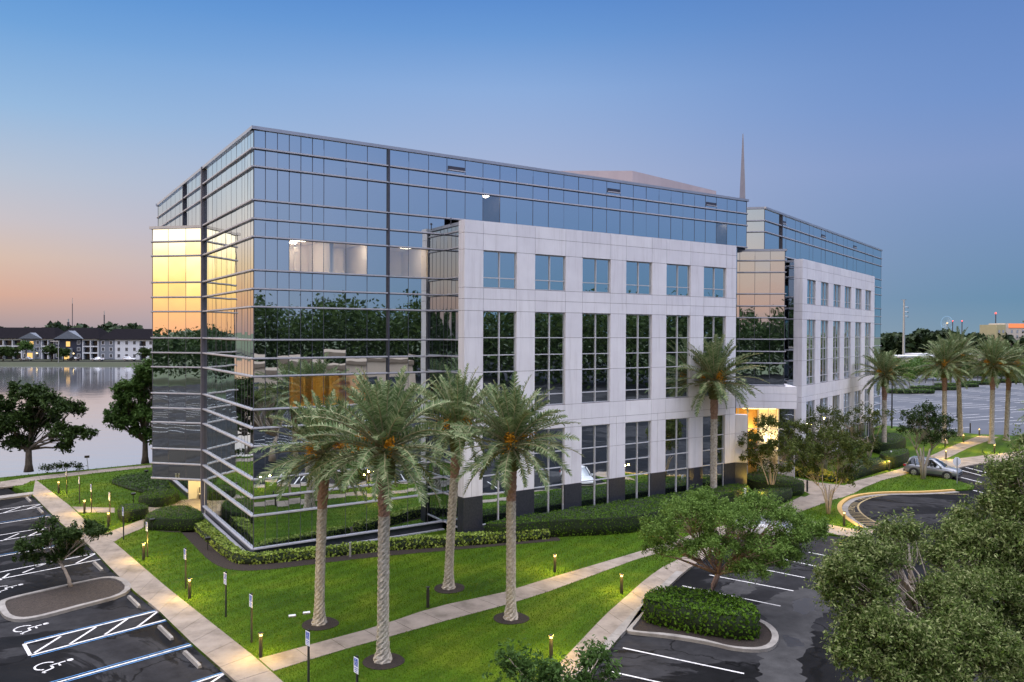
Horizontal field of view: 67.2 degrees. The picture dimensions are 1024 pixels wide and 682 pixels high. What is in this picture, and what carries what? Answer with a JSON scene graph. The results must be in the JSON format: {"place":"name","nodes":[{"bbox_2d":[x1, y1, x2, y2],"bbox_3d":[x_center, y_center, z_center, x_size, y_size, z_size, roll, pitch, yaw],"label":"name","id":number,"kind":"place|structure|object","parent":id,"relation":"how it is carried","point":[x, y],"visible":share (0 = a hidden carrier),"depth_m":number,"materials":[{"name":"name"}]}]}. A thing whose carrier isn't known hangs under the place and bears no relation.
{"place":"outdoors","nodes":[
{"label":"outdoors","id":0,"kind":"place"},
{"bbox_2d":[0,360,140,361],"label":"lakeside road","id":1,"kind":"structure","parent":0,"point":[61,361],"depth_m":331.83,"materials":[{"name":"grey asphalt"}]},
{"bbox_2d":[0,359,142,366],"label":"lake bank","id":2,"kind":"structure","parent":0,"point":[64,364],"depth_m":315.34,"materials":[{"name":"green plant"}]},
{"bbox_2d":[0,327,63,358],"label":"apartment block","id":3,"kind":"structure","parent":2,"relation":"on","point":[38,338],"depth_m":357.21,"materials":[{"name":"white paint"}]},
{"bbox_2d":[52,328,108,358],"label":"apartment block","id":4,"kind":"structure","parent":2,"relation":"on","point":[82,343],"depth_m":355.09,"materials":[{"name":"grey paint"}]},
{"bbox_2d":[98,329,151,359],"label":"apartment block","id":5,"kind":"structure","parent":2,"relation":"on","point":[117,344],"depth_m":355.08,"materials":[{"name":"white paint"}]},
{"bbox_2d":[0,465,150,484],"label":"lake path","id":6,"kind":"structure","parent":0,"point":[43,477],"depth_m":69.72,"materials":[{"name":"concrete"}]},
{"bbox_2d":[0,367,151,476],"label":"lake water","id":7,"kind":"structure","parent":0,"point":[107,446],"depth_m":117.11,"materials":[{"name":"grey liquid"}]},
{"bbox_2d":[72,506,114,512],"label":"garden path","id":8,"kind":"structure","parent":0,"point":[95,509],"depth_m":56.07,"materials":[{"name":"concrete"}]},
{"bbox_2d":[100,519,144,541],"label":"garden path","id":9,"kind":"structure","parent":0,"point":[117,534],"depth_m":50.21,"materials":[{"name":"concrete"}]},
{"bbox_2d":[33,480,282,681],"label":"sidewalk","id":10,"kind":"structure","parent":0,"point":[232,659],"depth_m":36.15,"materials":[{"name":"concrete"}]},
{"bbox_2d":[0,435,1017,681],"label":"parking lot","id":11,"kind":"structure","parent":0,"point":[18,663],"depth_m":33.23,"materials":[{"name":"black asphalt"}]},
{"bbox_2d":[0,576,130,621],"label":"kerb","id":12,"kind":"structure","parent":11,"relation":"on","point":[5,614],"depth_m":36.87,"materials":[{"name":"concrete"}]},
{"bbox_2d":[5,579,124,616],"bbox_3d":[-21.769,12.540,37.794,3.449,0.001,5.339,1,1,39],"label":"mulch bed","id":13,"kind":"object","parent":12,"relation":"in","point":[52,600],"visible":1,"depth_m":37.68,"materials":[{"name":"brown wood"}]},
{"bbox_2d":[12,515,112,586],"bbox_3d":[-22.840,10.717,39.413,5.233,3.781,2.542,0,1,0],"label":"parking tree","id":14,"kind":"object","parent":13,"relation":"on","point":[71,544],"visible":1,"depth_m":39.03,"materials":[{"name":"green plant"}]},
{"bbox_2d":[0,380,1021,681],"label":"parking lines","id":15,"kind":"object","parent":11,"relation":"on","point":[28,652],"visible":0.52,"depth_m":33.54,"materials":[{"name":"white paint"}]},
{"bbox_2d":[481,634,622,681],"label":"young tree","id":16,"kind":"object","parent":11,"relation":"on","point":[552,671],"visible":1,"depth_m":19.56,"materials":[{"name":"green plant"}]},
{"bbox_2d":[574,571,682,678],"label":"kerb","id":17,"kind":"structure","parent":11,"relation":"on","point":[620,630],"depth_m":34.73,"materials":[{"name":"concrete"}]},
{"bbox_2d":[626,606,778,652],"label":"kerb","id":18,"kind":"structure","parent":11,"relation":"on","point":[771,644],"depth_m":32.93,"materials":[{"name":"concrete"}]},
{"bbox_2d":[633,481,833,590],"bbox_3d":[10.345,9.698,35.878,9.445,6.194,4.689,0,1,0],"label":"parking tree","id":19,"kind":"object","parent":11,"relation":"on","point":[743,558],"visible":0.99,"depth_m":35.56,"materials":[{"name":"green plant"}]},
{"bbox_2d":[721,549,840,681],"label":"asphalt patch","id":20,"kind":"object","parent":11,"relation":"on","point":[779,662],"visible":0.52,"depth_m":34.70,"materials":[{"name":"grey asphalt"}]},
{"bbox_2d":[782,598,816,646],"bbox_3d":[13.226,12.804,35.305,1.192,0.001,6.716,1,1,25],"label":"asphalt patch","id":21,"kind":"object","parent":20,"relation":"on","point":[802,606],"visible":0.97,"depth_m":36.73,"materials":[{"name":"grey asphalt"}]},
{"bbox_2d":[837,489,954,526],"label":"kerb","id":22,"kind":"structure","parent":11,"relation":"on","point":[841,503],"depth_m":62.92,"materials":[{"name":"yellow paint"}]},
{"bbox_2d":[842,491,957,527],"bbox_3d":[28.981,12.631,59.837,18.531,0.060,4.957,0,1,-43],"label":"gutter","id":23,"kind":"object","parent":11,"relation":"on","point":[845,506],"visible":0.81,"depth_m":61.94,"materials":[{"name":"concrete"}]},
{"bbox_2d":[802,506,1023,681],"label":"oak tree","id":24,"kind":"object","parent":11,"relation":"on","point":[948,634],"visible":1,"depth_m":20.74,"materials":[{"name":"green plant"}]},
{"bbox_2d":[903,456,962,478],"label":"parked car","id":25,"kind":"object","parent":11,"relation":"on","point":[936,467],"visible":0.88,"depth_m":70.63,"materials":[{"name":"silver metal"}]},
{"bbox_2d":[896,423,1023,681],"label":"oak tree","id":26,"kind":"object","parent":11,"relation":"on","point":[968,533],"visible":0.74,"depth_m":24.38,"materials":[{"name":"green plant"}]},
{"bbox_2d":[0,425,1023,681],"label":"lawn","id":27,"kind":"structure","parent":0,"point":[284,675],"depth_m":39.03,"materials":[{"name":"green plant"}]},
{"bbox_2d":[0,380,100,471],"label":"shade tree","id":28,"kind":"object","parent":27,"relation":"on","point":[31,419],"visible":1,"depth_m":71.14,"materials":[{"name":"green plant"}]},
{"bbox_2d":[38,460,86,472],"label":"lake bush","id":29,"kind":"object","parent":27,"relation":"on","point":[61,465],"visible":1,"depth_m":71.37,"materials":[{"name":"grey plant"}]},
{"bbox_2d":[101,353,151,463],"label":"shade tree","id":30,"kind":"object","parent":27,"relation":"on","point":[124,412],"visible":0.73,"depth_m":75.42,"materials":[{"name":"green plant"}]},
{"bbox_2d":[116,502,148,522],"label":"clipped hedge","id":31,"kind":"object","parent":27,"relation":"on","point":[133,512],"visible":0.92,"depth_m":53.10,"materials":[{"name":"green plant"}]},
{"bbox_2d":[107,469,172,492],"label":"ground shrubs","id":32,"kind":"object","parent":27,"relation":"on","point":[140,482],"visible":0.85,"depth_m":64.63,"materials":[{"name":"green plant"}]},
{"bbox_2d":[138,487,179,506],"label":"clipped hedge","id":33,"kind":"object","parent":27,"relation":"on","point":[162,497],"visible":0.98,"depth_m":57.58,"materials":[{"name":"green plant"}]},
{"bbox_2d":[143,504,204,530],"bbox_3d":[-22.412,11.912,52.128,4.334,0.991,4.186,0,1,0],"label":"clipped hedge","id":34,"kind":"object","parent":27,"relation":"on","point":[178,518],"visible":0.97,"depth_m":50.45,"materials":[{"name":"green plant"}]},
{"bbox_2d":[305,629,309,681],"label":"parking sign","id":35,"kind":"object","parent":27,"relation":"on","point":[307,637],"visible":1,"depth_m":28.30,"materials":[{"name":"metal"}]},
{"bbox_2d":[249,388,373,625],"bbox_3d":[-8.287,7.476,34.359,6.077,10.548,6.329,0,1,0],"label":"date palm","id":36,"kind":"object","parent":27,"relation":"on","point":[320,493],"visible":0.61,"depth_m":34.00,"materials":[{"name":"green plant"}]},
{"bbox_2d":[302,617,338,630],"bbox_3d":[-8.520,12.619,34.353,1.623,0.070,1.630,0,1,0],"label":"mulch bed","id":37,"kind":"object","parent":27,"relation":"on","point":[329,624],"visible":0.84,"depth_m":34.11,"materials":[{"name":"soil"}]},
{"bbox_2d":[181,531,559,570],"bbox_3d":[-10.728,12.485,46.651,26.668,0.062,10.514,0,1,9],"label":"mulch bed","id":38,"kind":"object","parent":27,"relation":"on","point":[199,543],"visible":0.38,"depth_m":44.87,"materials":[{"name":"brown soil"}]},
{"bbox_2d":[194,519,377,564],"bbox_3d":[-16.343,12.148,47.044,16.303,0.763,6.138,1,1,27],"label":"hedge","id":39,"kind":"object","parent":38,"relation":"on","point":[221,543],"visible":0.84,"depth_m":44.50,"materials":[{"name":"green plant"}]},
{"bbox_2d":[389,529,550,549],"bbox_3d":[-2.573,12.174,47.602,10.425,0.839,1.289,0,1,-16],"label":"hedge","id":40,"kind":"object","parent":38,"relation":"on","point":[419,541],"visible":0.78,"depth_m":47.06,"materials":[{"name":"green plant"}]},
{"bbox_2d":[293,365,472,663],"bbox_3d":[-5.042,6.894,30.684,7.009,11.838,6.774,0,1,0],"label":"date palm","id":41,"kind":"object","parent":27,"relation":"on","point":[386,418],"visible":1,"depth_m":30.05,"materials":[{"name":"green plant"}]},
{"bbox_2d":[362,653,404,669],"bbox_3d":[-5.067,12.675,30.462,1.658,0.070,1.595,0,1,0],"label":"mulch bed","id":42,"kind":"object","parent":27,"relation":"on","point":[396,661],"visible":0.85,"depth_m":30.22,"materials":[{"name":"soil"}]},
{"bbox_2d":[434,583,464,593],"bbox_3d":[-3.185,12.592,39.174,1.541,0.070,1.620,0,1,0],"label":"mulch bed","id":43,"kind":"object","parent":27,"relation":"on","point":[438,588],"visible":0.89,"depth_m":38.96,"materials":[{"name":"soil"}]},
{"bbox_2d":[411,363,514,589],"bbox_3d":[-2.757,6.928,39.181,6.760,11.601,6.478,0,1,0],"label":"date palm","id":44,"kind":"object","parent":43,"relation":"on","point":[463,392],"visible":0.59,"depth_m":39.01,"materials":[{"name":"green plant"}]},
{"bbox_2d":[493,612,528,624],"bbox_3d":[-0.025,12.648,35.154,1.641,0.070,1.608,0,1,0],"label":"mulch bed","id":45,"kind":"object","parent":27,"relation":"on","point":[522,618],"visible":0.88,"depth_m":34.91,"materials":[{"name":"soil"}]},
{"bbox_2d":[446,371,583,620],"bbox_3d":[0.103,7.074,35.158,6.511,11.415,6.405,0,1,0],"label":"date palm","id":46,"kind":"object","parent":45,"relation":"on","point":[508,421],"visible":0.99,"depth_m":34.63,"materials":[{"name":"green plant"}]},
{"bbox_2d":[148,125,882,552],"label":"office building","id":47,"kind":"structure","parent":27,"relation":"on","point":[290,267],"depth_m":52.70,"materials":[{"name":"blue glass"}]},
{"bbox_2d":[482,434,512,524],"bbox_3d":[-0.895,8.854,49.956,2.540,5.840,0.111,0,1,-33],"label":"window","id":48,"kind":"structure","parent":47,"relation":"in","point":[494,501],"depth_m":49.73,"materials":[{"name":"grey glass"}]},
{"bbox_2d":[483,251,515,288],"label":"window","id":49,"kind":"structure","parent":47,"relation":"in","point":[499,268],"depth_m":49.82,"materials":[{"name":"blue glass"}]},
{"bbox_2d":[483,311,515,408],"bbox_3d":[-0.862,1.214,49.876,2.540,6.240,0.111,0,1,-33],"label":"window","id":50,"kind":"structure","parent":47,"relation":"in","point":[499,328],"depth_m":49.86,"materials":[{"name":"black glass"}]},
{"bbox_2d":[534,428,563,513],"bbox_3d":[2.473,8.845,52.205,2.540,5.840,0.111,0,1,-33],"label":"window","id":51,"kind":"structure","parent":47,"relation":"in","point":[544,501],"depth_m":52.31,"materials":[{"name":"black glass"}]},
{"bbox_2d":[534,312,564,404],"bbox_3d":[2.503,1.205,52.114,2.540,6.240,0.110,0,1,-33],"label":"window","id":52,"kind":"structure","parent":47,"relation":"in","point":[549,327],"depth_m":52.16,"materials":[{"name":"black glass"}]},
{"bbox_2d":[535,255,564,290],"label":"window","id":53,"kind":"structure","parent":47,"relation":"in","point":[549,270],"depth_m":52.04,"materials":[{"name":"blue glass"}]},
{"bbox_2d":[581,424,608,506],"bbox_3d":[5.813,8.837,54.375,2.540,5.840,0.111,0,1,-33],"label":"window","id":54,"kind":"structure","parent":47,"relation":"in","point":[595,438],"depth_m":54.45,"materials":[{"name":"grey glass"}]},
{"bbox_2d":[582,258,609,292],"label":"window","id":55,"kind":"structure","parent":47,"relation":"in","point":[596,272],"depth_m":54.32,"materials":[{"name":"blue glass"}]},
{"bbox_2d":[582,313,609,402],"bbox_3d":[5.846,1.197,54.293,2.540,6.240,0.111,0,1,-33],"label":"window","id":56,"kind":"structure","parent":47,"relation":"in","point":[595,327],"depth_m":54.30,"materials":[{"name":"black glass"}]},
{"bbox_2d":[625,421,649,499],"bbox_3d":[9.176,8.828,56.616,2.540,5.840,0.110,0,1,-33],"label":"window","id":57,"kind":"structure","parent":47,"relation":"in","point":[637,434],"depth_m":56.60,"materials":[{"name":"grey glass"}]},
{"bbox_2d":[625,314,650,399],"bbox_3d":[9.205,1.188,56.519,2.540,6.240,0.111,0,1,-33],"label":"window","id":58,"kind":"structure","parent":47,"relation":"in","point":[638,327],"depth_m":56.58,"materials":[{"name":"black glass"}]},
{"bbox_2d":[626,261,650,294],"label":"window","id":59,"kind":"structure","parent":47,"relation":"in","point":[638,274],"depth_m":56.45,"materials":[{"name":"blue glass"}]},
{"bbox_2d":[665,418,688,493],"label":"window","id":60,"kind":"structure","parent":47,"relation":"in","point":[677,430],"depth_m":58.83,"materials":[{"name":"grey glass"}]},
{"bbox_2d":[666,315,688,397],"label":"window","id":61,"kind":"structure","parent":47,"relation":"in","point":[677,327],"depth_m":58.73,"materials":[{"name":"black glass"}]},
{"bbox_2d":[666,264,689,295],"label":"window","id":62,"kind":"structure","parent":47,"relation":"in","point":[678,276],"depth_m":58.74,"materials":[{"name":"blue glass"}]},
{"bbox_2d":[702,415,723,487],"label":"window","id":63,"kind":"structure","parent":47,"relation":"in","point":[706,419],"depth_m":60.91,"materials":[{"name":"grey glass"}]},
{"bbox_2d":[703,316,724,395],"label":"window","id":64,"kind":"structure","parent":47,"relation":"in","point":[713,325],"depth_m":60.89,"materials":[{"name":"black glass"}]},
{"bbox_2d":[704,267,724,297],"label":"window","id":65,"kind":"structure","parent":47,"relation":"in","point":[714,278],"depth_m":60.89,"materials":[{"name":"blue glass"}]},
{"bbox_2d":[737,408,794,477],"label":"entrance doors","id":66,"kind":"structure","parent":47,"relation":"in","point":[738,408],"depth_m":69.46,"materials":[{"name":"yellow glass"}]},
{"bbox_2d":[779,409,793,476],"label":"window","id":67,"kind":"structure","parent":47,"relation":"in","point":[783,413],"depth_m":69.32,"materials":[{"name":"grey glass"}]},
{"bbox_2d":[806,320,813,384],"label":"window","id":68,"kind":"structure","parent":47,"relation":"in","point":[810,323],"depth_m":75.03,"materials":[{"name":"grey glass"}]},
{"bbox_2d":[807,280,814,304],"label":"window","id":69,"kind":"structure","parent":47,"relation":"in","point":[810,284],"depth_m":74.73,"materials":[{"name":"blue glass"}]},
{"bbox_2d":[820,321,826,382],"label":"window","id":70,"kind":"structure","parent":47,"relation":"in","point":[823,360],"depth_m":78.43,"materials":[{"name":"grey glass"}]},
{"bbox_2d":[821,282,827,305],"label":"window","id":71,"kind":"structure","parent":47,"relation":"in","point":[824,286],"depth_m":78.45,"materials":[{"name":"blue glass"}]},
{"bbox_2d":[833,321,838,380],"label":"window","id":72,"kind":"structure","parent":47,"relation":"in","point":[835,323],"depth_m":81.62,"materials":[{"name":"grey glass"}]},
{"bbox_2d":[844,322,849,378],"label":"window","id":73,"kind":"structure","parent":47,"relation":"in","point":[847,324],"depth_m":85.34,"materials":[{"name":"grey glass"}]},
{"bbox_2d":[855,322,859,376],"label":"window","id":74,"kind":"structure","parent":47,"relation":"in","point":[857,325],"depth_m":88.73,"materials":[{"name":"grey glass"}]},
{"bbox_2d":[864,389,868,437],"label":"window","id":75,"kind":"structure","parent":47,"relation":"in","point":[866,398],"depth_m":92.01,"materials":[{"name":"grey glass"}]},
{"bbox_2d":[865,323,869,373],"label":"window","id":76,"kind":"structure","parent":47,"relation":"in","point":[867,325],"depth_m":92.31,"materials":[{"name":"grey glass"}]},
{"bbox_2d":[483,483,749,536],"bbox_3d":[9.188,11.884,53.479,24.093,1.308,4.214,0,1,-33],"label":"clipped hedge","id":77,"kind":"object","parent":27,"relation":"on","point":[614,517],"visible":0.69,"depth_m":50.22,"materials":[{"name":"green plant"}]},
{"bbox_2d":[633,617,771,646],"bbox_3d":[8.673,12.706,34.593,5.746,0.001,4.192,1,1,23],"label":"mulch bed","id":78,"kind":"object","parent":27,"relation":"on","point":[765,636],"visible":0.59,"depth_m":33.32,"materials":[{"name":"soil"}]},
{"bbox_2d":[640,585,762,640],"bbox_3d":[8.571,12.096,34.728,5.410,1.318,3.215,1,1,28],"label":"island hedge","id":79,"kind":"object","parent":78,"relation":"on","point":[705,612],"visible":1,"depth_m":33.84,"materials":[{"name":"green plant"}]},
{"bbox_2d":[673,334,767,487],"bbox_3d":[15.777,6.019,59.415,7.556,13.204,7.818,1,1,41],"label":"date palm","id":80,"kind":"object","parent":27,"relation":"on","point":[712,366],"visible":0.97,"depth_m":58.86,"materials":[{"name":"green plant"}]},
{"bbox_2d":[751,486,792,507],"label":"clipped hedge","id":81,"kind":"object","parent":27,"relation":"on","point":[785,493],"visible":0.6,"depth_m":59.78,"materials":[{"name":"green plant"}]},
{"bbox_2d":[737,413,813,484],"bbox_3d":[21.058,9.081,61.770,6.200,6.948,3.509,0,1,0],"label":"crape myrtle","id":82,"kind":"object","parent":27,"relation":"on","point":[768,447],"visible":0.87,"depth_m":61.38,"materials":[{"name":"green plant"}]},
{"bbox_2d":[747,470,804,496],"bbox_3d":[21.495,11.880,64.371,4.500,1.182,5.998,0,1,-20],"label":"clipped hedge","id":83,"kind":"object","parent":27,"relation":"on","point":[757,480],"visible":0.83,"depth_m":62.91,"materials":[{"name":"green plant"}]},
{"bbox_2d":[795,466,848,482],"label":"flower hedge","id":84,"kind":"object","parent":27,"relation":"on","point":[828,476],"visible":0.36,"depth_m":68.48,"materials":[{"name":"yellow plant"}]},
{"bbox_2d":[806,404,844,469],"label":"crape myrtle","id":85,"kind":"object","parent":27,"relation":"on","point":[828,422],"visible":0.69,"depth_m":73.84,"materials":[{"name":"green plant"}]},
{"bbox_2d":[782,420,875,513],"bbox_3d":[22.844,9.212,55.810,6.869,6.826,3.652,0,1,0],"label":"crape myrtle","id":86,"kind":"object","parent":27,"relation":"on","point":[820,453],"visible":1,"depth_m":55.51,"materials":[{"name":"green plant"}]},
{"bbox_2d":[825,401,897,457],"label":"crape myrtle","id":87,"kind":"object","parent":27,"relation":"on","point":[845,417],"visible":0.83,"depth_m":78.37,"materials":[{"name":"green plant"}]},
{"bbox_2d":[845,457,891,479],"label":"clipped hedge","id":88,"kind":"object","parent":27,"relation":"on","point":[879,465],"visible":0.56,"depth_m":72.20,"materials":[{"name":"green plant"}]},
{"bbox_2d":[851,347,917,442],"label":"date palm","id":89,"kind":"object","parent":27,"relation":"on","point":[886,365],"visible":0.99,"depth_m":84.42,"materials":[{"name":"green plant"}]},
{"bbox_2d":[869,432,906,453],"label":"clipped hedge","id":90,"kind":"object","parent":27,"relation":"on","point":[896,440],"visible":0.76,"depth_m":85.49,"materials":[{"name":"green plant"}]},
{"bbox_2d":[879,448,909,468],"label":"clipped hedge","id":91,"kind":"object","parent":27,"relation":"on","point":[899,457],"visible":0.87,"depth_m":76.01,"materials":[{"name":"green plant"}]},
{"bbox_2d":[896,400,960,478],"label":"crape myrtle","id":92,"kind":"object","parent":27,"relation":"on","point":[932,419],"visible":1,"depth_m":69.14,"materials":[{"name":"green plant"}]},
{"bbox_2d":[913,334,980,442],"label":"date palm","id":93,"kind":"object","parent":27,"relation":"on","point":[944,355],"visible":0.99,"depth_m":91.96,"materials":[{"name":"green plant"}]},
{"bbox_2d":[920,326,985,435],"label":"date palm","id":94,"kind":"object","parent":27,"relation":"on","point":[966,341],"visible":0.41,"depth_m":98.75,"materials":[{"name":"green plant"}]},
{"bbox_2d":[962,334,1023,443],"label":"date palm","id":95,"kind":"object","parent":27,"relation":"on","point":[991,358],"visible":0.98,"depth_m":91.76,"materials":[{"name":"green plant"}]},
{"bbox_2d":[975,340,1023,440],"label":"date palm","id":96,"kind":"object","parent":27,"relation":"on","point":[1008,380],"visible":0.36,"depth_m":94.94,"materials":[{"name":"green plant"}]},
{"bbox_2d":[0,0,1023,334],"label":"sky","id":97,"kind":"structure","parent":0,"point":[895,127],"materials":[{"name":"blue"}]},
{"bbox_2d":[259,496,803,670],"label":"sidewalk","id":98,"kind":"structure","parent":0,"point":[417,620],"depth_m":35.64,"materials":[{"name":"concrete"}]},
{"bbox_2d":[561,536,746,678],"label":"sidewalk","id":99,"kind":"structure","parent":0,"point":[610,622],"depth_m":36.53,"materials":[{"name":"concrete"}]},
{"bbox_2d":[780,478,861,510],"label":"entrance plaza","id":100,"kind":"structure","parent":0,"point":[815,497],"depth_m":62.86,"materials":[{"name":"concrete"}]},
{"bbox_2d":[814,522,874,536],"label":"sidewalk","id":101,"kind":"structure","parent":0,"point":[836,529],"depth_m":50.80,"materials":[{"name":"concrete"}]},
{"bbox_2d":[846,436,997,487],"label":"sidewalk","id":102,"kind":"structure","parent":0,"point":[940,455],"depth_m":82.18,"materials":[{"name":"concrete"}]},
{"bbox_2d":[880,375,1023,434],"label":"parking lot","id":103,"kind":"structure","parent":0,"point":[979,409],"depth_m":145.40,"materials":[{"name":"grey asphalt"}]},
{"bbox_2d":[888,388,934,393],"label":"island hedge","id":104,"kind":"object","parent":103,"relation":"on","point":[920,391],"visible":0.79,"depth_m":171.08,"materials":[{"name":"green plant"}]},
{"bbox_2d":[910,385,955,389],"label":"island hedge","id":105,"kind":"object","parent":103,"relation":"on","point":[937,387],"visible":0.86,"depth_m":182.26,"materials":[{"name":"green plant"}]},
{"bbox_2d":[942,451,1021,468],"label":"sidewalk","id":106,"kind":"structure","parent":0,"point":[970,461],"depth_m":79.67,"materials":[{"name":"concrete"}]},
{"label":"ground","id":107,"kind":"structure","parent":0,"visible":0},
{"bbox_2d":[0,320,143,330],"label":"distant woods","id":108,"kind":"object","parent":107,"relation":"on","point":[108,325],"visible":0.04,"depth_m":562.68,"materials":[{"name":"green plant"}]},
{"bbox_2d":[880,328,1023,357],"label":"distant woods","id":109,"kind":"object","parent":107,"relation":"on","point":[916,339],"visible":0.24,"depth_m":525.61,"materials":[{"name":"green plant"}]},
{"bbox_2d":[980,323,1023,346],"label":"hotel","id":110,"kind":"structure","parent":107,"relation":"on","point":[1016,330],"depth_m":500.93,"materials":[{"name":"beige concrete"}]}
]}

